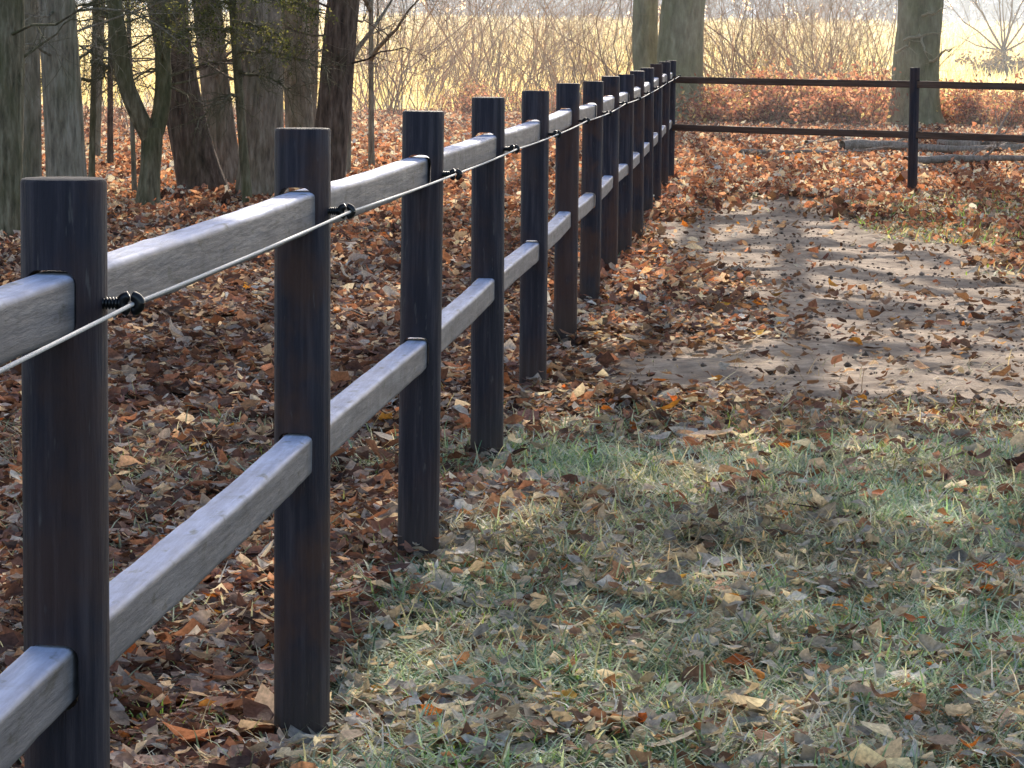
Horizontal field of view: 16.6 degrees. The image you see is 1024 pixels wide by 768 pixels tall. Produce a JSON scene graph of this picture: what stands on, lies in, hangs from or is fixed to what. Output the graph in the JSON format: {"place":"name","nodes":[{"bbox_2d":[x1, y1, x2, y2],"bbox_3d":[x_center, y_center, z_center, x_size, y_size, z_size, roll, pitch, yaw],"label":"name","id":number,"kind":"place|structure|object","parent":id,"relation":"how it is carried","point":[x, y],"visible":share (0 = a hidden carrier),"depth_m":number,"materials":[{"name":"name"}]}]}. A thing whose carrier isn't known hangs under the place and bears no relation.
{"place":"outdoors","nodes":[
{"label":"outdoors","id":0,"kind":"place"},
{"bbox_2d":[0,185,1023,767],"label":"grass","id":1,"kind":"structure","parent":0,"point":[658,475],"depth_m":8.80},
{"bbox_2d":[0,15,1023,767],"bbox_3d":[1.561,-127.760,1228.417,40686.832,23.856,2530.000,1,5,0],"label":"ground","id":2,"kind":"structure","parent":0,"point":[884,259],"depth_m":19.25,"materials":[{"name":"soil"}]},
{"bbox_2d":[40,0,167,176],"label":"mossy tree","id":3,"kind":"object","parent":2,"relation":"on","point":[93,81],"visible":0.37,"depth_m":29.98,"materials":[{"name":"green plant"}]},
{"bbox_2d":[107,27,113,163],"bbox_3d":[-3.422,-5.320,37.245,1.648,6.756,2.840,4,6,30],"label":"tree","id":4,"kind":"object","parent":2,"relation":"on","point":[110,155],"visible":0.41,"depth_m":37.27,"materials":[{"name":"brown plant"}]},
{"bbox_2d":[90,3,136,190],"bbox_3d":[-3.572,-5.209,30.858,1.740,7.834,3.154,1,5,0],"label":"sapling","id":5,"kind":"object","parent":2,"relation":"on","point":[133,163],"visible":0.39,"depth_m":31.51,"materials":[{"name":"grey plant"}]},
{"bbox_2d":[0,0,248,240],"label":"oak tree","id":6,"kind":"object","parent":2,"relation":"on","point":[13,55],"visible":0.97,"depth_m":24.48,"materials":[{"name":"grey plant"}]},
{"bbox_2d":[78,0,189,156],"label":"oak tree","id":7,"kind":"object","parent":2,"relation":"on","point":[98,134],"visible":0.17,"depth_m":40.27,"materials":[{"name":"grey plant"}]},
{"bbox_2d":[24,0,258,176],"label":"oak tree","id":8,"kind":"object","parent":2,"relation":"on","point":[65,153],"visible":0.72,"depth_m":27.16,"materials":[{"name":"grey plant"}]},
{"bbox_2d":[23,0,301,177],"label":"oak tree","id":9,"kind":"object","parent":2,"relation":"on","point":[32,153],"visible":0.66,"depth_m":27.86,"materials":[{"name":"grey plant"}]},
{"bbox_2d":[42,0,349,193],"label":"oak tree","id":10,"kind":"object","parent":2,"relation":"on","point":[198,165],"visible":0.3,"depth_m":31.79,"materials":[{"name":"brown plant"}]},
{"bbox_2d":[77,0,337,206],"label":"forked tree","id":11,"kind":"object","parent":2,"relation":"on","point":[147,129],"visible":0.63,"depth_m":29.43,"materials":[{"name":"green plant"}]},
{"bbox_2d":[41,0,413,184],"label":"oak tree","id":12,"kind":"object","parent":2,"relation":"on","point":[227,149],"visible":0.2,"depth_m":33.28,"materials":[{"name":"brown plant"}]},
{"bbox_2d":[118,0,366,204],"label":"mossy tree","id":13,"kind":"object","parent":2,"relation":"on","point":[237,75],"visible":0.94,"depth_m":29.01,"materials":[{"name":"green plant"}]},
{"bbox_2d":[77,0,409,196],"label":"oak tree","id":14,"kind":"object","parent":2,"relation":"on","point":[260,139],"visible":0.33,"depth_m":31.18,"materials":[{"name":"grey plant"}]},
{"bbox_2d":[77,0,425,127],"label":"oak tree","id":15,"kind":"object","parent":2,"relation":"on","point":[303,103],"visible":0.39,"depth_m":33.73,"materials":[{"name":"grey plant"}]},
{"bbox_2d":[232,0,319,127],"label":"oak tree","id":16,"kind":"object","parent":2,"relation":"on","point":[313,67],"visible":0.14,"depth_m":36.77,"materials":[{"name":"brown plant"}]},
{"bbox_2d":[0,60,680,767],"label":"post and rail fence","id":17,"kind":"object","parent":2,"relation":"on","point":[86,622],"visible":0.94,"depth_m":6.89,"materials":[{"name":"black wood"}]},
{"bbox_2d":[0,76,678,372],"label":"fence rope","id":18,"kind":"object","parent":17,"relation":"attached to","point":[59,341],"visible":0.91,"depth_m":5.18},
{"bbox_2d":[208,0,488,180],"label":"oak tree","id":19,"kind":"object","parent":2,"relation":"on","point":[332,118],"visible":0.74,"depth_m":33.09,"materials":[{"name":"brown plant"}]},
{"bbox_2d":[346,0,406,172],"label":"sapling","id":20,"kind":"object","parent":2,"relation":"on","point":[348,161],"visible":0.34,"depth_m":36.24,"materials":[{"name":"grey plant"}]},
{"bbox_2d":[318,7,442,112],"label":"bare shrub","id":21,"kind":"object","parent":2,"relation":"on","point":[381,68],"visible":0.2,"depth_m":69.06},
{"bbox_2d":[357,0,418,165],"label":"sapling","id":22,"kind":"object","parent":2,"relation":"on","point":[371,153],"visible":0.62,"depth_m":37.30,"materials":[{"name":"brown plant"}]},
{"bbox_2d":[318,2,462,108],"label":"bare shrub","id":23,"kind":"object","parent":2,"relation":"on","point":[392,53],"visible":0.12,"depth_m":70.92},
{"bbox_2d":[318,0,481,112],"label":"bare shrub","id":24,"kind":"object","parent":2,"relation":"on","point":[390,106],"visible":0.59,"depth_m":66.98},
{"bbox_2d":[359,0,461,91],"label":"bare shrub","id":25,"kind":"object","parent":2,"relation":"on","point":[408,42],"visible":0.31,"depth_m":82.62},
{"bbox_2d":[356,0,465,87],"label":"bare shrub","id":26,"kind":"object","parent":2,"relation":"on","point":[398,46],"visible":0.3,"depth_m":79.97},
{"bbox_2d":[354,0,472,106],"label":"bare shrub","id":27,"kind":"object","parent":2,"relation":"on","point":[395,53],"visible":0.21,"depth_m":73.92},
{"bbox_2d":[364,0,485,96],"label":"bare shrub","id":28,"kind":"object","parent":2,"relation":"on","point":[428,39],"visible":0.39,"depth_m":79.50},
{"bbox_2d":[354,0,529,114],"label":"bare shrub","id":29,"kind":"object","parent":2,"relation":"on","point":[399,113],"visible":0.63,"depth_m":64.05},
{"bbox_2d":[378,0,522,88],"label":"bare shrub","id":30,"kind":"object","parent":2,"relation":"on","point":[450,39],"visible":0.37,"depth_m":80.09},
{"bbox_2d":[357,0,544,103],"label":"bare shrub","id":31,"kind":"object","parent":2,"relation":"on","point":[429,84],"visible":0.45,"depth_m":76.09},
{"bbox_2d":[354,0,553,108],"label":"bare shrub","id":32,"kind":"object","parent":2,"relation":"on","point":[443,75],"visible":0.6,"depth_m":71.12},
{"bbox_2d":[359,0,554,95],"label":"bare shrub","id":33,"kind":"object","parent":2,"relation":"on","point":[454,36],"visible":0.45,"depth_m":78.80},
{"bbox_2d":[354,0,566,110],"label":"bare shrub","id":34,"kind":"object","parent":2,"relation":"on","point":[408,56],"visible":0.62,"depth_m":67.98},
{"bbox_2d":[396,1,531,91],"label":"bare shrub","id":35,"kind":"object","parent":2,"relation":"on","point":[449,47],"visible":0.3,"depth_m":79.45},
{"bbox_2d":[435,74,496,110],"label":"red leaf shrub","id":36,"kind":"object","parent":2,"relation":"on","point":[449,104],"visible":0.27,"depth_m":69.84,"materials":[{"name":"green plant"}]},
{"bbox_2d":[398,0,548,93],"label":"bare shrub","id":37,"kind":"object","parent":2,"relation":"on","point":[461,50],"visible":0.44,"depth_m":78.33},
{"bbox_2d":[400,0,557,92],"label":"bare shrub","id":38,"kind":"object","parent":2,"relation":"on","point":[488,54],"visible":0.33,"depth_m":80.13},
{"bbox_2d":[400,6,558,104],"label":"bare shrub","id":39,"kind":"object","parent":2,"relation":"on","point":[463,56],"visible":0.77,"depth_m":70.76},
{"bbox_2d":[399,0,561,103],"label":"bare shrub","id":40,"kind":"object","parent":2,"relation":"on","point":[456,54],"visible":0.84,"depth_m":70.56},
{"bbox_2d":[449,85,511,114],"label":"red leaf shrub","id":41,"kind":"object","parent":2,"relation":"on","point":[464,107],"visible":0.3,"depth_m":66.04,"materials":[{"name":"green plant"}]},
{"bbox_2d":[387,0,581,95],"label":"bare shrub","id":42,"kind":"object","parent":2,"relation":"on","point":[493,67],"visible":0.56,"depth_m":74.60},
{"bbox_2d":[382,0,609,112],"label":"bare shrub","id":43,"kind":"object","parent":2,"relation":"on","point":[540,87],"visible":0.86,"depth_m":65.53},
{"bbox_2d":[397,0,600,109],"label":"bare shrub","id":44,"kind":"object","parent":2,"relation":"on","point":[502,58],"visible":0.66,"depth_m":73.10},
{"bbox_2d":[425,0,581,90],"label":"bare shrub","id":45,"kind":"object","parent":2,"relation":"on","point":[469,11],"visible":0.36,"depth_m":77.02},
{"bbox_2d":[398,0,620,91],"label":"bare shrub","id":46,"kind":"object","parent":2,"relation":"on","point":[485,51],"visible":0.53,"depth_m":75.47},
{"bbox_2d":[453,0,567,102],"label":"bare shrub","id":47,"kind":"object","parent":2,"relation":"on","point":[501,43],"visible":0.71,"depth_m":72.22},
{"bbox_2d":[0,105,1023,767],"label":"fallen leaves","id":48,"kind":"object","parent":2,"relation":"on","point":[238,291],"depth_m":11.53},
{"bbox_2d":[0,183,1023,765],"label":"forest twigs","id":49,"kind":"object","parent":2,"relation":"on","point":[626,483],"visible":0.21,"depth_m":10.62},
{"bbox_2d":[444,0,598,86],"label":"bare shrub","id":50,"kind":"object","parent":2,"relation":"on","point":[493,46],"visible":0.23,"depth_m":82.16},
{"bbox_2d":[430,0,623,90],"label":"bare shrub","id":51,"kind":"object","parent":2,"relation":"on","point":[534,85],"visible":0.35,"depth_m":77.44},
{"bbox_2d":[432,0,629,90],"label":"bare shrub","id":52,"kind":"object","parent":2,"relation":"on","point":[545,43],"visible":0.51,"depth_m":77.64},
{"bbox_2d":[40,11,1023,111],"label":"field grass","id":53,"kind":"structure","parent":2,"relation":"on","point":[949,39],"depth_m":120.00,"materials":[{"name":"plant"}]},
{"bbox_2d":[464,0,628,90],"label":"bare shrub","id":54,"kind":"object","parent":2,"relation":"on","point":[534,36],"visible":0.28,"depth_m":81.97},
{"bbox_2d":[470,0,629,110],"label":"bare shrub","id":55,"kind":"object","parent":2,"relation":"on","point":[529,80],"visible":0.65,"depth_m":68.92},
{"bbox_2d":[78,0,1023,25],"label":"woodland","id":56,"kind":"object","parent":2,"relation":"on","point":[988,6],"visible":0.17,"depth_m":284.25,"materials":[{"name":"grey plant"}]},
{"bbox_2d":[501,0,626,83],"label":"bare shrub","id":57,"kind":"object","parent":2,"relation":"on","point":[566,30],"visible":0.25,"depth_m":81.43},
{"bbox_2d":[501,0,632,87],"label":"bare shrub","id":58,"kind":"object","parent":2,"relation":"on","point":[573,53],"visible":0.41,"depth_m":74.15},
{"bbox_2d":[478,0,659,98],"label":"bare shrub","id":59,"kind":"object","parent":2,"relation":"on","point":[553,86],"visible":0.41,"depth_m":73.45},
{"bbox_2d":[547,0,631,94],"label":"bare shrub","id":60,"kind":"object","parent":2,"relation":"on","point":[593,40],"visible":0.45,"depth_m":76.41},
{"bbox_2d":[465,0,726,108],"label":"bare shrub","id":61,"kind":"object","parent":2,"relation":"on","point":[573,75],"visible":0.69,"depth_m":63.72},
{"bbox_2d":[488,0,713,75],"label":"bare shrub","id":62,"kind":"object","parent":2,"relation":"on","point":[606,66],"visible":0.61,"depth_m":65.14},
{"bbox_2d":[554,0,660,77],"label":"bare shrub","id":63,"kind":"object","parent":2,"relation":"on","point":[603,39],"visible":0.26,"depth_m":82.34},
{"bbox_2d":[503,0,715,103],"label":"bare shrub","id":64,"kind":"object","parent":2,"relation":"on","point":[628,61],"visible":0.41,"depth_m":65.92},
{"bbox_2d":[509,0,714,88],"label":"bare shrub","id":65,"kind":"object","parent":2,"relation":"on","point":[589,77],"visible":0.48,"depth_m":69.16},
{"bbox_2d":[517,0,722,80],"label":"bare shrub","id":66,"kind":"object","parent":2,"relation":"on","point":[623,31],"visible":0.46,"depth_m":69.17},
{"bbox_2d":[632,0,657,70],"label":"beech tree","id":67,"kind":"object","parent":2,"relation":"on","point":[644,50],"visible":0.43,"depth_m":61.84,"materials":[{"name":"grey plant"}]},
{"bbox_2d":[569,1,790,93],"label":"bare shrub","id":68,"kind":"object","parent":2,"relation":"on","point":[710,48],"visible":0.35,"depth_m":68.42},
{"bbox_2d":[657,0,705,120],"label":"beech tree","id":69,"kind":"object","parent":2,"relation":"on","point":[680,34],"visible":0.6,"depth_m":60.77,"materials":[{"name":"grey plant"}]},
{"bbox_2d":[579,0,840,86],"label":"bare shrub","id":70,"kind":"object","parent":2,"relation":"on","point":[746,35],"visible":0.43,"depth_m":67.86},
{"bbox_2d":[675,72,759,124],"bbox_3d":[3.508,-4.732,59.443,1.411,1.143,1.852,5,7,38],"label":"red leaf shrub","id":71,"kind":"object","parent":2,"relation":"on","point":[713,102],"visible":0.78,"depth_m":59.28,"materials":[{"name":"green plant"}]},
{"bbox_2d":[607,0,836,89],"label":"bare shrub","id":72,"kind":"object","parent":2,"relation":"on","point":[732,67],"visible":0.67,"depth_m":64.95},
{"bbox_2d":[631,0,815,90],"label":"bare shrub","id":73,"kind":"object","parent":2,"relation":"on","point":[759,34],"visible":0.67,"depth_m":65.51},
{"bbox_2d":[606,0,846,78],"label":"bare shrub","id":74,"kind":"object","parent":2,"relation":"on","point":[775,37],"visible":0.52,"depth_m":69.03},
{"bbox_2d":[685,84,769,111],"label":"red leaf shrub","id":75,"kind":"object","parent":2,"relation":"on","point":[741,95],"visible":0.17,"depth_m":60.25,"materials":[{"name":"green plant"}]},
{"bbox_2d":[632,0,846,90],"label":"bare shrub","id":76,"kind":"object","parent":2,"relation":"on","point":[742,44],"visible":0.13,"depth_m":72.34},
{"bbox_2d":[703,0,776,89],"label":"bare shrub","id":77,"kind":"object","parent":2,"relation":"on","point":[726,69],"visible":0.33,"depth_m":72.16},
{"bbox_2d":[700,50,802,104],"bbox_3d":[4.257,-5.012,60.798,2.180,1.646,1.661,5,7,38],"label":"red leaf shrub","id":78,"kind":"object","parent":2,"relation":"on","point":[764,71],"visible":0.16,"depth_m":60.78,"materials":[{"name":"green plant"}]},
{"bbox_2d":[704,1,810,90],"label":"bare shrub","id":79,"kind":"object","parent":2,"relation":"on","point":[741,50],"visible":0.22,"depth_m":74.72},
{"bbox_2d":[623,0,893,89],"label":"bare shrub","id":80,"kind":"object","parent":2,"relation":"on","point":[742,34],"visible":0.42,"depth_m":67.58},
{"bbox_2d":[728,86,801,123],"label":"red leaf shrub","id":81,"kind":"object","parent":2,"relation":"on","point":[748,113],"visible":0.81,"depth_m":59.04,"materials":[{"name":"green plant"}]},
{"bbox_2d":[710,0,847,76],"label":"bare shrub","id":82,"kind":"object","parent":2,"relation":"on","point":[787,30],"visible":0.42,"depth_m":74.52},
{"bbox_2d":[731,68,827,121],"bbox_3d":[4.405,-4.770,59.847,1.848,1.292,1.666,-3,7,-36],"label":"red leaf shrub","id":83,"kind":"object","parent":2,"relation":"on","point":[766,92],"visible":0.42,"depth_m":59.48,"materials":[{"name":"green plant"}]},
{"bbox_2d":[710,0,869,76],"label":"bare shrub","id":84,"kind":"object","parent":2,"relation":"on","point":[798,33],"visible":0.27,"depth_m":76.78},
{"bbox_2d":[726,0,862,86],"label":"bare shrub","id":85,"kind":"object","parent":2,"relation":"on","point":[781,41],"visible":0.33,"depth_m":71.51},
{"bbox_2d":[705,1,891,85],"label":"bare shrub","id":86,"kind":"object","parent":2,"relation":"on","point":[789,46],"visible":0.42,"depth_m":67.90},
{"bbox_2d":[705,0,896,88],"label":"bare shrub","id":87,"kind":"object","parent":2,"relation":"on","point":[859,38],"visible":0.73,"depth_m":65.27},
{"bbox_2d":[708,0,896,86],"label":"bare shrub","id":88,"kind":"object","parent":2,"relation":"on","point":[791,57],"visible":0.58,"depth_m":65.82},
{"bbox_2d":[583,206,1023,407],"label":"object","id":89,"kind":"object","parent":2,"relation":"on","point":[865,354],"visible":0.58,"depth_m":19.59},
{"bbox_2d":[712,0,896,78],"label":"bare shrub","id":90,"kind":"object","parent":2,"relation":"on","point":[841,39],"visible":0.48,"depth_m":71.19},
{"bbox_2d":[731,0,892,77],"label":"bare shrub","id":91,"kind":"object","parent":2,"relation":"on","point":[821,31],"visible":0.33,"depth_m":79.49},
{"bbox_2d":[750,72,880,125],"bbox_3d":[5.035,-4.614,58.879,1.744,1.252,2.176,-2,6,-30],"label":"red leaf shrub","id":92,"kind":"object","parent":2,"relation":"on","point":[802,113],"visible":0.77,"depth_m":58.76,"materials":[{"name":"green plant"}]},
{"bbox_2d":[742,0,896,79],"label":"bare shrub","id":93,"kind":"object","parent":2,"relation":"on","point":[828,36],"visible":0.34,"depth_m":76.89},
{"bbox_2d":[750,0,893,86],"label":"bare shrub","id":94,"kind":"object","parent":2,"relation":"on","point":[831,39],"visible":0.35,"depth_m":76.33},
{"bbox_2d":[708,0,942,78],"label":"bare shrub","id":95,"kind":"object","parent":2,"relation":"on","point":[817,33],"visible":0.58,"depth_m":66.95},
{"bbox_2d":[761,0,895,93],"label":"bare shrub","id":96,"kind":"object","parent":2,"relation":"on","point":[847,46],"visible":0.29,"depth_m":72.11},
{"bbox_2d":[739,137,931,153],"bbox_3d":[4.140,-3.059,45.026,2.497,0.535,1.028,1,5,0],"label":"fallen branch","id":97,"kind":"object","parent":2,"relation":"on","point":[808,151],"visible":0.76,"depth_m":44.91,"materials":[{"name":"wood"}]},
{"bbox_2d":[799,54,889,122],"bbox_3d":[5.892,-4.952,60.621,2.208,1.602,1.682,-4,7,-42],"label":"red leaf shrub","id":98,"kind":"object","parent":2,"relation":"on","point":[853,72],"visible":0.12,"depth_m":60.72,"materials":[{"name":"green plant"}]},
{"bbox_2d":[672,68,1023,189],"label":"paddock fence","id":99,"kind":"object","parent":2,"relation":"on","point":[914,85],"visible":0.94,"depth_m":33.72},
{"bbox_2d":[797,62,907,124],"bbox_3d":[5.623,-4.679,58.880,2.028,1.471,1.626,-3,6,-31],"label":"red leaf shrub","id":100,"kind":"object","parent":2,"relation":"on","point":[867,114],"visible":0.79,"depth_m":58.69,"materials":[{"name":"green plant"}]},
{"bbox_2d":[788,0,942,79],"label":"bare shrub","id":101,"kind":"object","parent":2,"relation":"on","point":[845,42],"visible":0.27,"depth_m":76.00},
{"bbox_2d":[778,0,956,78],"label":"bare shrub","id":102,"kind":"object","parent":2,"relation":"on","point":[858,43],"visible":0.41,"depth_m":67.76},
{"bbox_2d":[764,0,973,79],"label":"bare shrub","id":103,"kind":"object","parent":2,"relation":"on","point":[887,49],"visible":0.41,"depth_m":79.48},
{"bbox_2d":[783,0,1021,88],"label":"bare shrub","id":104,"kind":"object","parent":2,"relation":"on","point":[843,53],"visible":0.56,"depth_m":64.72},
{"bbox_2d":[887,0,959,126],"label":"beech tree","id":105,"kind":"object","parent":2,"relation":"on","point":[918,35],"visible":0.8,"depth_m":59.09,"materials":[{"name":"grey plant"}]},
{"bbox_2d":[903,114,1023,163],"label":"fallen branch","id":106,"kind":"object","parent":2,"relation":"on","point":[946,158],"visible":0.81,"depth_m":41.24,"materials":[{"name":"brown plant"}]},
{"bbox_2d":[936,71,1015,127],"bbox_3d":[7.691,-4.731,59.755,1.965,1.215,1.497,-3,7,-33],"label":"red leaf shrub","id":107,"kind":"object","parent":2,"relation":"on","point":[948,115],"visible":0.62,"depth_m":59.57,"materials":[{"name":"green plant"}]},
{"bbox_2d":[937,105,1023,145],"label":"fallen branch","id":108,"kind":"object","parent":2,"relation":"on","point":[960,142],"visible":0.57,"depth_m":47.93,"materials":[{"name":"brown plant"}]},
{"bbox_2d":[944,0,1023,65],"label":"field tree","id":109,"kind":"object","parent":2,"relation":"on","point":[1003,48],"visible":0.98,"depth_m":99.73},
{"bbox_2d":[947,89,1022,125],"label":"red leaf shrub","id":110,"kind":"object","parent":2,"relation":"on","point":[977,105],"visible":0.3,"depth_m":59.51,"materials":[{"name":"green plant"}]},
{"bbox_2d":[951,48,1023,80],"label":"shrub","id":111,"kind":"object","parent":2,"relation":"on","point":[991,62],"visible":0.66,"depth_m":98.96,"materials":[{"name":"beige plant"}]},
{"bbox_2d":[974,68,1023,128],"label":"red leaf shrub","id":112,"kind":"object","parent":2,"relation":"on","point":[1004,109],"visible":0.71,"depth_m":58.71,"materials":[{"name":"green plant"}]},
{"bbox_2d":[78,0,1020,22],"label":"sky","id":113,"kind":"structure","parent":0,"point":[462,7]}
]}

